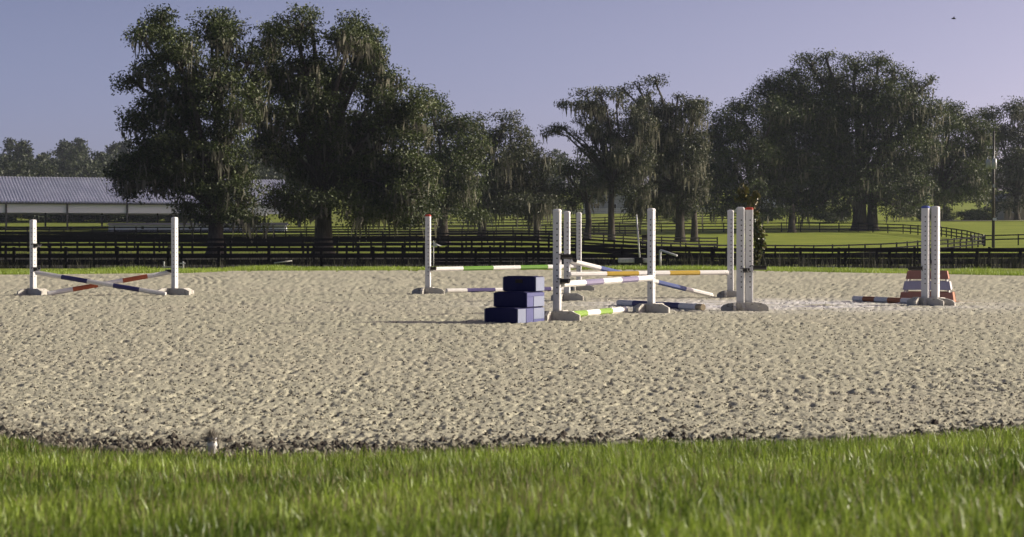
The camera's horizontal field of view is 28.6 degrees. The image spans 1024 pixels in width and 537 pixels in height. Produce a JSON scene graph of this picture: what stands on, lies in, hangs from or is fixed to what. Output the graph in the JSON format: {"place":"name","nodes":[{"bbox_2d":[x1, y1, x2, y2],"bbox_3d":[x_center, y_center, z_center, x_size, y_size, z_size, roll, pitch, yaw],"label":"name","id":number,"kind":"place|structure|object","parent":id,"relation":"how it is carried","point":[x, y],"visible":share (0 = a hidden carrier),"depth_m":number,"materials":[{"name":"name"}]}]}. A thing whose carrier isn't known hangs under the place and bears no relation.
{"place":"outdoors","nodes":[
{"label":"outdoors","id":0,"kind":"place"},
{"bbox_2d":[0,258,1016,267],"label":"dirt lane","id":1,"kind":"structure","parent":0,"point":[345,265],"depth_m":137.31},
{"bbox_2d":[0,190,1023,536],"bbox_3d":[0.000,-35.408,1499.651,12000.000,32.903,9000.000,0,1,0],"label":"ground","id":2,"kind":"structure","parent":0,"point":[806,236],"depth_m":273.39,"materials":[{"name":"plant"}]},
{"bbox_2d":[0,159,13,175],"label":"woodland tree","id":3,"kind":"object","parent":2,"relation":"on","point":[4,165],"visible":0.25,"depth_m":574.25,"materials":[{"name":"green plant"}]},
{"bbox_2d":[0,137,17,157],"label":"pine tree","id":4,"kind":"object","parent":2,"relation":"on","point":[8,144],"visible":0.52,"depth_m":798.43,"materials":[{"name":"green plant"}]},
{"bbox_2d":[0,214,17,222],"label":"woodland tree","id":5,"kind":"object","parent":2,"relation":"on","point":[2,218],"visible":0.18,"depth_m":373.36,"materials":[{"name":"green plant"}]},
{"bbox_2d":[2,151,31,170],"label":"woodland tree","id":6,"kind":"object","parent":2,"relation":"on","point":[24,156],"visible":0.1,"depth_m":623.31,"materials":[{"name":"green plant"}]},
{"bbox_2d":[1,161,35,176],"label":"woodland tree","id":7,"kind":"object","parent":2,"relation":"on","point":[19,170],"visible":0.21,"depth_m":496.12,"materials":[{"name":"green plant"}]},
{"bbox_2d":[8,140,34,160],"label":"pine tree","id":8,"kind":"object","parent":2,"relation":"on","point":[22,146],"visible":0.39,"depth_m":649.71,"materials":[{"name":"green plant"}]},
{"bbox_2d":[20,214,57,222],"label":"woodland tree","id":9,"kind":"object","parent":2,"relation":"on","point":[37,217],"visible":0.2,"depth_m":372.40,"materials":[{"name":"green plant"}]},
{"bbox_2d":[24,159,57,176],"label":"woodland tree","id":10,"kind":"object","parent":2,"relation":"on","point":[37,164],"visible":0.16,"depth_m":573.21,"materials":[{"name":"green plant"}]},
{"bbox_2d":[33,151,56,159],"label":"woodland tree","id":11,"kind":"object","parent":2,"relation":"on","point":[48,156],"visible":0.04,"depth_m":781.91,"materials":[{"name":"green plant"}]},
{"bbox_2d":[30,164,63,176],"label":"woodland tree","id":12,"kind":"object","parent":2,"relation":"on","point":[40,173],"visible":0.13,"depth_m":492.44,"materials":[{"name":"green plant"}]},
{"bbox_2d":[35,153,61,164],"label":"woodland tree","id":13,"kind":"object","parent":2,"relation":"on","point":[41,157],"visible":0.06,"depth_m":644.90,"materials":[{"name":"green plant"}]},
{"bbox_2d":[51,215,77,222],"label":"woodland tree","id":14,"kind":"object","parent":2,"relation":"on","point":[62,217],"visible":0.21,"depth_m":375.18,"materials":[{"name":"green plant"}]},
{"bbox_2d":[54,141,80,157],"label":"pine tree","id":15,"kind":"object","parent":2,"relation":"on","point":[61,148],"visible":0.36,"depth_m":734.40,"materials":[{"name":"green plant"}]},
{"bbox_2d":[58,162,81,175],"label":"woodland tree","id":16,"kind":"object","parent":2,"relation":"on","point":[68,166],"visible":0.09,"depth_m":599.91,"materials":[{"name":"green plant"}]},
{"bbox_2d":[55,168,86,177],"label":"woodland tree","id":17,"kind":"object","parent":2,"relation":"on","point":[73,173],"visible":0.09,"depth_m":520.77,"materials":[{"name":"green plant"}]},
{"bbox_2d":[51,148,92,166],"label":"woodland tree","id":18,"kind":"object","parent":2,"relation":"on","point":[71,151],"visible":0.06,"depth_m":636.38,"materials":[{"name":"green plant"}]},
{"bbox_2d":[53,154,92,169],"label":"woodland tree","id":19,"kind":"object","parent":2,"relation":"on","point":[71,159],"visible":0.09,"depth_m":625.03,"materials":[{"name":"green plant"}]},
{"bbox_2d":[71,137,88,148],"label":"pine tree","id":20,"kind":"object","parent":2,"relation":"on","point":[77,141],"visible":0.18,"depth_m":788.10,"materials":[{"name":"green plant"}]},
{"bbox_2d":[69,215,95,221],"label":"woodland tree","id":21,"kind":"object","parent":2,"relation":"on","point":[83,218],"visible":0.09,"depth_m":379.39,"materials":[{"name":"green plant"}]},
{"bbox_2d":[73,143,92,159],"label":"pine tree","id":22,"kind":"object","parent":2,"relation":"on","point":[84,148],"visible":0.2,"depth_m":750.93,"materials":[{"name":"green plant"}]},
{"bbox_2d":[70,163,104,177],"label":"woodland tree","id":23,"kind":"object","parent":2,"relation":"on","point":[91,172],"visible":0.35,"depth_m":528.11,"materials":[{"name":"green plant"}]},
{"bbox_2d":[82,158,112,177],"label":"woodland tree","id":24,"kind":"object","parent":2,"relation":"on","point":[96,163],"visible":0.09,"depth_m":569.45,"materials":[{"name":"green plant"}]},
{"bbox_2d":[85,150,110,168],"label":"woodland tree","id":25,"kind":"object","parent":2,"relation":"on","point":[103,155],"visible":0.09,"depth_m":638.81,"materials":[{"name":"green plant"}]},
{"bbox_2d":[91,215,125,222],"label":"woodland tree","id":26,"kind":"object","parent":2,"relation":"on","point":[107,217],"visible":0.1,"depth_m":377.65,"materials":[{"name":"green plant"}]},
{"bbox_2d":[105,141,122,155],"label":"pine tree","id":27,"kind":"object","parent":2,"relation":"on","point":[113,148],"visible":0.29,"depth_m":714.57,"materials":[{"name":"green plant"}]},
{"bbox_2d":[117,138,134,154],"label":"pine tree","id":28,"kind":"object","parent":2,"relation":"on","point":[123,148],"visible":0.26,"depth_m":805.70,"materials":[{"name":"green plant"}]},
{"bbox_2d":[119,215,140,221],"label":"woodland tree","id":29,"kind":"object","parent":2,"relation":"on","point":[129,219],"visible":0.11,"depth_m":383.04,"materials":[{"name":"green plant"}]},
{"bbox_2d":[130,215,165,222],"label":"woodland tree","id":30,"kind":"object","parent":2,"relation":"on","point":[150,218],"visible":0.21,"depth_m":374.71,"materials":[{"name":"green plant"}]},
{"bbox_2d":[0,176,299,229],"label":"open barn","id":31,"kind":"structure","parent":2,"relation":"on","point":[45,196],"depth_m":312.67,"materials":[{"name":"metal"}]},
{"bbox_2d":[100,3,275,253],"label":"live oak","id":32,"kind":"object","parent":2,"relation":"on","point":[215,187],"visible":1,"depth_m":148.26,"materials":[{"name":"green plant"}]},
{"bbox_2d":[106,222,287,230],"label":"fence","id":33,"kind":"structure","parent":2,"relation":"on","point":[162,224],"depth_m":297.86,"materials":[{"name":"wood"}]},
{"bbox_2d":[242,137,263,164],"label":"pine tree","id":34,"kind":"object","parent":2,"relation":"on","point":[248,161],"visible":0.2,"depth_m":641.75,"materials":[{"name":"green plant"}]},
{"bbox_2d":[246,166,273,179],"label":"woodland tree","id":35,"kind":"object","parent":2,"relation":"on","point":[258,170],"visible":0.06,"depth_m":507.15,"materials":[{"name":"green plant"}]},
{"bbox_2d":[0,237,538,253],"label":"board fence","id":36,"kind":"object","parent":2,"relation":"on","point":[231,239],"visible":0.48,"depth_m":144.81,"materials":[{"name":"black paint"}]},
{"bbox_2d":[260,165,285,179],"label":"woodland tree","id":37,"kind":"object","parent":2,"relation":"on","point":[268,170],"visible":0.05,"depth_m":518.96,"materials":[{"name":"green plant"}]},
{"bbox_2d":[0,232,575,247],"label":"board fence","id":38,"kind":"object","parent":2,"relation":"on","point":[382,234],"visible":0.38,"depth_m":183.63,"materials":[{"name":"black paint"}]},
{"bbox_2d":[0,225,640,235],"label":"board fence","id":39,"kind":"object","parent":2,"relation":"on","point":[306,229],"visible":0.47,"depth_m":251.08,"materials":[{"name":"black paint"}]},
{"bbox_2d":[0,234,646,253],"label":"board fence","id":40,"kind":"object","parent":2,"relation":"on","point":[289,236],"visible":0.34,"depth_m":163.86,"materials":[{"name":"black paint"}]},
{"bbox_2d":[238,2,450,252],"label":"live oak","id":41,"kind":"object","parent":2,"relation":"on","point":[347,161],"visible":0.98,"depth_m":154.37,"materials":[{"name":"green plant"}]},
{"bbox_2d":[0,230,717,247],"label":"board fence","id":42,"kind":"object","parent":2,"relation":"on","point":[603,237],"visible":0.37,"depth_m":207.15,"materials":[{"name":"black paint"}]},
{"bbox_2d":[408,90,497,242],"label":"live oak","id":43,"kind":"object","parent":2,"relation":"on","point":[468,152],"visible":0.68,"depth_m":203.17,"materials":[{"name":"green plant"}]},
{"bbox_2d":[0,269,1023,457],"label":"sand arena","id":44,"kind":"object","parent":2,"relation":"on","point":[276,286],"visible":0.9,"depth_m":18.06},
{"bbox_2d":[17,220,48,295],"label":"jump standard","id":45,"kind":"object","parent":44,"relation":"on","point":[33,289],"visible":0.97,"depth_m":38.28,"materials":[{"name":"white paint"}]},
{"bbox_2d":[35,271,166,295],"bbox_3d":[-7.789,0.281,38.067,2.583,0.085,0.085,9,2,7],"label":"jump pole","id":46,"kind":"object","parent":44,"relation":"on","point":[100,283],"visible":0.95,"depth_m":38.03,"materials":[{"name":"white paint"}]},
{"bbox_2d":[47,271,170,294],"bbox_3d":[-7.652,0.272,38.289,2.378,0.085,0.085,-10,4,-19],"label":"jump pole","id":47,"kind":"object","parent":44,"relation":"on","point":[116,281],"visible":1,"depth_m":38.28,"materials":[{"name":"white paint"}]},
{"bbox_2d":[158,217,193,294],"bbox_3d":[-6.466,-0.239,38.555,0.749,1.498,0.661,0,1,4],"label":"jump standard","id":48,"kind":"object","parent":44,"relation":"on","point":[174,289],"visible":0.98,"depth_m":38.51,"materials":[{"name":"white paint"}]},
{"bbox_2d":[197,426,227,452],"bbox_3d":[-1.427,0.842,9.694,0.205,0.184,0.233,0,1,12],"label":"sprinkler","id":49,"kind":"object","parent":44,"relation":"on","point":[211,438],"visible":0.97,"depth_m":9.68,"materials":[{"name":"white plastic"}]},
{"bbox_2d":[412,214,443,293],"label":"jump standard","id":50,"kind":"object","parent":44,"relation":"on","point":[427,289],"visible":0.97,"depth_m":39.29,"materials":[{"name":"white paint"}]},
{"bbox_2d":[432,264,576,270],"bbox_3d":[-0.119,-0.017,40.536,3.745,0.085,0.085,-1,1,-40],"label":"jump pole","id":51,"kind":"object","parent":50,"relation":"on","point":[471,268],"visible":0.94,"depth_m":40.37,"materials":[{"name":"white paint"}]},
{"bbox_2d":[445,287,563,292],"bbox_3d":[-0.068,0.429,40.721,2.897,0.083,0.083,0,1,-31],"label":"jump pole","id":52,"kind":"object","parent":44,"relation":"on","point":[455,290],"visible":0.69,"depth_m":40.30,"materials":[{"name":"white paint"}]},
{"bbox_2d":[0,287,1023,452],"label":"sand clods","id":53,"kind":"object","parent":44,"relation":"on","point":[483,418],"visible":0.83,"depth_m":13.31,"materials":[{"name":"sand"}]},
{"bbox_2d":[0,416,1023,457],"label":"damp clods","id":54,"kind":"object","parent":44,"relation":"on","point":[157,444],"visible":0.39,"depth_m":10.28,"materials":[{"name":"soil"}]},
{"bbox_2d":[484,276,543,323],"bbox_3d":[0.033,0.394,25.603,0.478,0.592,0.765,0,1,27],"label":"mounting block","id":55,"kind":"object","parent":44,"relation":"on","point":[518,299],"depth_m":25.52,"materials":[{"name":"blue plastic"}]},
{"bbox_2d":[544,209,579,320],"bbox_3d":[0.588,-0.046,26.159,0.533,1.459,0.467,0,1,-11],"label":"jump standard","id":56,"kind":"object","parent":44,"relation":"on","point":[557,313],"visible":0.98,"depth_m":26.11,"materials":[{"name":"white paint"}]},
{"bbox_2d":[561,275,653,286],"bbox_3d":[1.330,0.169,27.573,0.080,0.079,3.094,0,1,26],"label":"jump pole","id":57,"kind":"object","parent":56,"relation":"attached to","point":[586,282],"visible":1,"depth_m":27.47,"materials":[{"name":"white paint"}]},
{"bbox_2d":[551,211,582,300],"bbox_3d":[0.951,-0.214,34.698,0.485,1.555,0.424,0,1,-14],"label":"jump standard","id":58,"kind":"object","parent":44,"relation":"on","point":[566,295],"visible":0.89,"depth_m":34.64,"materials":[{"name":"white paint"}]},
{"bbox_2d":[568,270,728,276],"bbox_3d":[2.449,0.085,35.546,3.505,0.081,0.081,-1,1,-33],"label":"jump pole","id":59,"kind":"object","parent":58,"relation":"attached to","point":[657,273],"visible":0.95,"depth_m":35.41,"materials":[{"name":"white paint"}]},
{"bbox_2d":[570,212,594,290],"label":"jump standard","id":60,"kind":"object","parent":44,"relation":"on","point":[579,242],"visible":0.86,"depth_m":41.67,"materials":[{"name":"white paint"}]},
{"bbox_2d":[573,307,627,316],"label":"jump pole","id":61,"kind":"object","parent":44,"relation":"on","point":[613,310],"visible":0.61,"depth_m":28.07,"materials":[{"name":"white paint"}]},
{"bbox_2d":[570,259,713,296],"bbox_3d":[2.335,0.180,35.770,3.544,0.081,0.081,13,-8,-39],"label":"jump pole","id":62,"kind":"object","parent":44,"relation":"on","point":[657,282],"visible":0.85,"depth_m":36.03,"materials":[{"name":"white paint"}]},
{"bbox_2d":[633,208,669,312],"bbox_3d":[2.012,-0.114,29.041,0.533,1.515,0.468,0,1,4],"label":"jump standard","id":63,"kind":"object","parent":44,"relation":"on","point":[650,306],"visible":0.94,"depth_m":29.00,"materials":[{"name":"white paint"}]},
{"bbox_2d":[616,300,705,309],"bbox_3d":[2.278,0.565,31.072,0.102,0.102,2.474,0,1,-28],"label":"jump pole","id":64,"kind":"object","parent":44,"relation":"on","point":[680,306],"visible":0.77,"depth_m":30.64,"materials":[{"name":"blue paint"}]},
{"bbox_2d":[717,210,735,297],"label":"jump standard","id":65,"kind":"object","parent":44,"relation":"on","point":[730,291],"visible":0.94,"depth_m":36.57,"materials":[{"name":"white paint"}]},
{"bbox_2d":[721,207,759,310],"bbox_3d":[3.373,-0.138,29.695,0.477,1.543,0.415,0,1,-17],"label":"jump standard","id":66,"kind":"object","parent":44,"relation":"on","point":[741,269],"visible":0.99,"depth_m":29.64,"materials":[{"name":"white paint"}]},
{"bbox_2d":[742,207,768,310],"bbox_3d":[3.513,-0.137,29.776,0.483,1.540,0.415,0,1,-17],"label":"jump standard","id":67,"kind":"object","parent":44,"relation":"on","point":[749,254],"visible":0.94,"depth_m":29.72,"materials":[{"name":"white paint"}]},
{"bbox_2d":[852,296,910,302],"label":"jump pole","id":68,"kind":"object","parent":44,"relation":"on","point":[879,299],"visible":0.72,"depth_m":33.78,"materials":[{"name":"white paint"}]},
{"bbox_2d":[907,206,943,305],"bbox_3d":[6.607,-0.202,32.158,0.548,1.602,0.469,0,1,4],"label":"jump standard","id":69,"kind":"object","parent":44,"relation":"on","point":[924,267],"visible":0.98,"depth_m":32.11,"materials":[{"name":"white paint"}]},
{"bbox_2d":[900,270,955,301],"bbox_3d":[7.065,0.305,34.165,0.910,0.538,0.800,0,1,15],"label":"jump filler panel","id":70,"kind":"object","parent":44,"relation":"on","point":[946,284],"visible":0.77,"depth_m":33.91,"materials":[{"name":"orange paint"}]},
{"bbox_2d":[918,206,954,305],"bbox_3d":[6.785,-0.201,32.221,0.567,1.598,0.495,0,1,3],"label":"jump standard","id":71,"kind":"object","parent":44,"relation":"on","point":[935,252],"visible":0.98,"depth_m":32.17,"materials":[{"name":"white paint"}]},
{"bbox_2d":[0,424,1023,536],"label":"lawn grass","id":72,"kind":"structure","parent":2,"relation":"on","point":[579,526],"depth_m":5.81,"materials":[{"name":"plant"}]},
{"bbox_2d":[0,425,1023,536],"bbox_3d":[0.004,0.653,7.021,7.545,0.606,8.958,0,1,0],"label":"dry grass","id":73,"kind":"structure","parent":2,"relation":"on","point":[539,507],"depth_m":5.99,"materials":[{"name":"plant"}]},
{"bbox_2d":[0,246,1023,267],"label":"board fence","id":74,"kind":"object","parent":2,"relation":"on","point":[268,256],"visible":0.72,"depth_m":107.57,"materials":[{"name":"black paint"}]},
{"bbox_2d":[0,247,1023,267],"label":"tall weeds","id":75,"kind":"object","parent":2,"relation":"on","point":[1012,263],"visible":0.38,"depth_m":105.18,"materials":[{"name":"plant"}]},
{"bbox_2d":[0,242,1023,261],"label":"board fence","id":76,"kind":"object","parent":2,"relation":"on","point":[500,244],"visible":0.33,"depth_m":130.68,"materials":[{"name":"black paint"}]},
{"bbox_2d":[0,245,1023,267],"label":"board fence","id":77,"kind":"object","parent":2,"relation":"on","point":[385,260],"visible":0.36,"depth_m":119.13,"materials":[{"name":"black paint"}]},
{"bbox_2d":[462,109,571,239],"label":"live oak","id":78,"kind":"object","parent":2,"relation":"on","point":[528,198],"visible":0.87,"depth_m":234.30,"materials":[{"name":"green plant"}]},
{"bbox_2d":[529,162,563,186],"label":"woodland tree","id":79,"kind":"object","parent":2,"relation":"on","point":[548,179],"visible":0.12,"depth_m":655.28,"materials":[{"name":"green plant"}]},
{"bbox_2d":[543,148,569,177],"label":"woodland tree","id":80,"kind":"object","parent":2,"relation":"on","point":[562,155],"visible":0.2,"depth_m":875.51,"materials":[{"name":"green plant"}]},
{"bbox_2d":[547,154,617,238],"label":"live oak","id":81,"kind":"object","parent":2,"relation":"on","point":[569,170],"visible":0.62,"depth_m":251.78,"materials":[{"name":"green plant"}]},
{"bbox_2d":[416,213,762,227],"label":"board fence","id":82,"kind":"object","parent":2,"relation":"on","point":[604,220],"visible":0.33,"depth_m":325.42,"materials":[{"name":"black paint"}]},
{"bbox_2d":[536,84,662,239],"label":"live oak","id":83,"kind":"object","parent":2,"relation":"on","point":[616,154],"visible":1,"depth_m":241.69,"materials":[{"name":"green plant"}]},
{"bbox_2d":[584,194,627,213],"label":"farm building","id":84,"kind":"structure","parent":2,"relation":"on","point":[616,202],"depth_m":475.33,"materials":[{"name":"white metal"}]},
{"bbox_2d":[450,207,788,214],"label":"board fence","id":85,"kind":"object","parent":2,"relation":"on","point":[604,210],"visible":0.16,"depth_m":454.75,"materials":[{"name":"white paint"}]},
{"bbox_2d":[618,257,646,265],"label":"trough","id":86,"kind":"object","parent":2,"relation":"on","point":[637,260],"visible":0.74,"depth_m":79.85,"materials":[{"name":"white paint"}]},
{"bbox_2d":[636,215,640,265],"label":"stake","id":87,"kind":"object","parent":2,"relation":"on","point":[638,237],"visible":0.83,"depth_m":82.39,"materials":[{"name":"white paint"}]},
{"bbox_2d":[613,72,717,242],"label":"live oak","id":88,"kind":"object","parent":2,"relation":"on","point":[677,191],"visible":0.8,"depth_m":248.45,"materials":[{"name":"green plant"}]},
{"bbox_2d":[659,249,677,265],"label":"bent pipe","id":89,"kind":"object","parent":2,"relation":"on","point":[667,252],"visible":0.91,"depth_m":84.42,"materials":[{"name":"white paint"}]},
{"bbox_2d":[660,208,691,222],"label":"shrub","id":90,"kind":"object","parent":2,"relation":"on","point":[673,219],"visible":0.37,"depth_m":323.61,"materials":[{"name":"green plant"}]},
{"bbox_2d":[690,91,810,232],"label":"live oak","id":91,"kind":"object","parent":2,"relation":"on","point":[769,157],"visible":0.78,"depth_m":282.49,"materials":[{"name":"green plant"}]},
{"bbox_2d":[733,182,767,265],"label":"magnolia","id":92,"kind":"object","parent":2,"relation":"on","point":[759,243],"visible":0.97,"depth_m":83.40,"materials":[{"name":"green plant"}]},
{"bbox_2d":[561,222,982,244],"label":"board fence","id":93,"kind":"object","parent":2,"relation":"on","point":[872,230],"visible":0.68,"depth_m":285.77,"materials":[{"name":"black paint"}]},
{"bbox_2d":[640,235,984,254],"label":"board fence","id":94,"kind":"object","parent":2,"relation":"on","point":[917,241],"visible":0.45,"depth_m":210.79,"materials":[{"name":"black paint"}]},
{"bbox_2d":[809,205,852,222],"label":"shrub","id":95,"kind":"object","parent":2,"relation":"on","point":[835,220],"visible":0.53,"depth_m":319.43,"materials":[{"name":"green plant"}]},
{"bbox_2d":[742,47,955,230],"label":"great live oak","id":96,"kind":"object","parent":2,"relation":"on","point":[824,124],"visible":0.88,"depth_m":289.12,"materials":[{"name":"green plant"}]},
{"bbox_2d":[930,205,957,220],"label":"shrub","id":97,"kind":"object","parent":2,"relation":"on","point":[946,212],"visible":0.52,"depth_m":336.08,"materials":[{"name":"green plant"}]},
{"bbox_2d":[910,99,1001,226],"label":"live oak","id":98,"kind":"object","parent":2,"relation":"on","point":[973,181],"visible":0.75,"depth_m":303.08,"materials":[{"name":"green plant"}]},
{"bbox_2d":[955,208,988,219],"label":"shrub","id":99,"kind":"object","parent":2,"relation":"on","point":[976,214],"visible":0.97,"depth_m":339.57,"materials":[{"name":"green plant"}]},
{"bbox_2d":[968,203,998,219],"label":"shrub","id":100,"kind":"object","parent":2,"relation":"on","point":[989,215],"visible":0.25,"depth_m":345.45,"materials":[{"name":"green plant"}]},
{"bbox_2d":[986,131,996,247],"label":"utility pole","id":101,"kind":"object","parent":2,"relation":"on","point":[994,163],"visible":0.98,"depth_m":231.76,"materials":[{"name":"brown wood"}]},
{"bbox_2d":[553,149,991,199],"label":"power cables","id":102,"kind":"object","parent":101,"relation":"attached to","point":[829,183],"visible":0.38,"depth_m":251.15,"materials":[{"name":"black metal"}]},
{"bbox_2d":[968,95,1023,219],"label":"live oak","id":103,"kind":"object","parent":2,"relation":"on","point":[1013,155],"visible":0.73,"depth_m":343.16,"materials":[{"name":"green plant"}]},
{"bbox_2d":[984,234,1023,245],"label":"board fence","id":104,"kind":"object","parent":2,"relation":"on","point":[1018,238],"visible":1,"depth_m":237.54,"materials":[{"name":"black paint"}]},
{"bbox_2d":[995,193,1023,219],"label":"farm building","id":105,"kind":"structure","parent":2,"relation":"on","point":[1004,216],"depth_m":348.21,"materials":[{"name":"white metal"}]},
{"bbox_2d":[0,264,1023,275],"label":"verge grass","id":106,"kind":"structure","parent":0,"point":[282,267],"depth_m":68.08,"materials":[{"name":"plant"}]},
{"bbox_2d":[0,0,1023,190],"label":"sky","id":107,"kind":"structure","parent":0,"point":[58,58],"materials":[{"name":"blue"}]},
{"bbox_2d":[572,220,1023,224],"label":"gravel road","id":108,"kind":"structure","parent":0,"point":[891,220],"depth_m":334.01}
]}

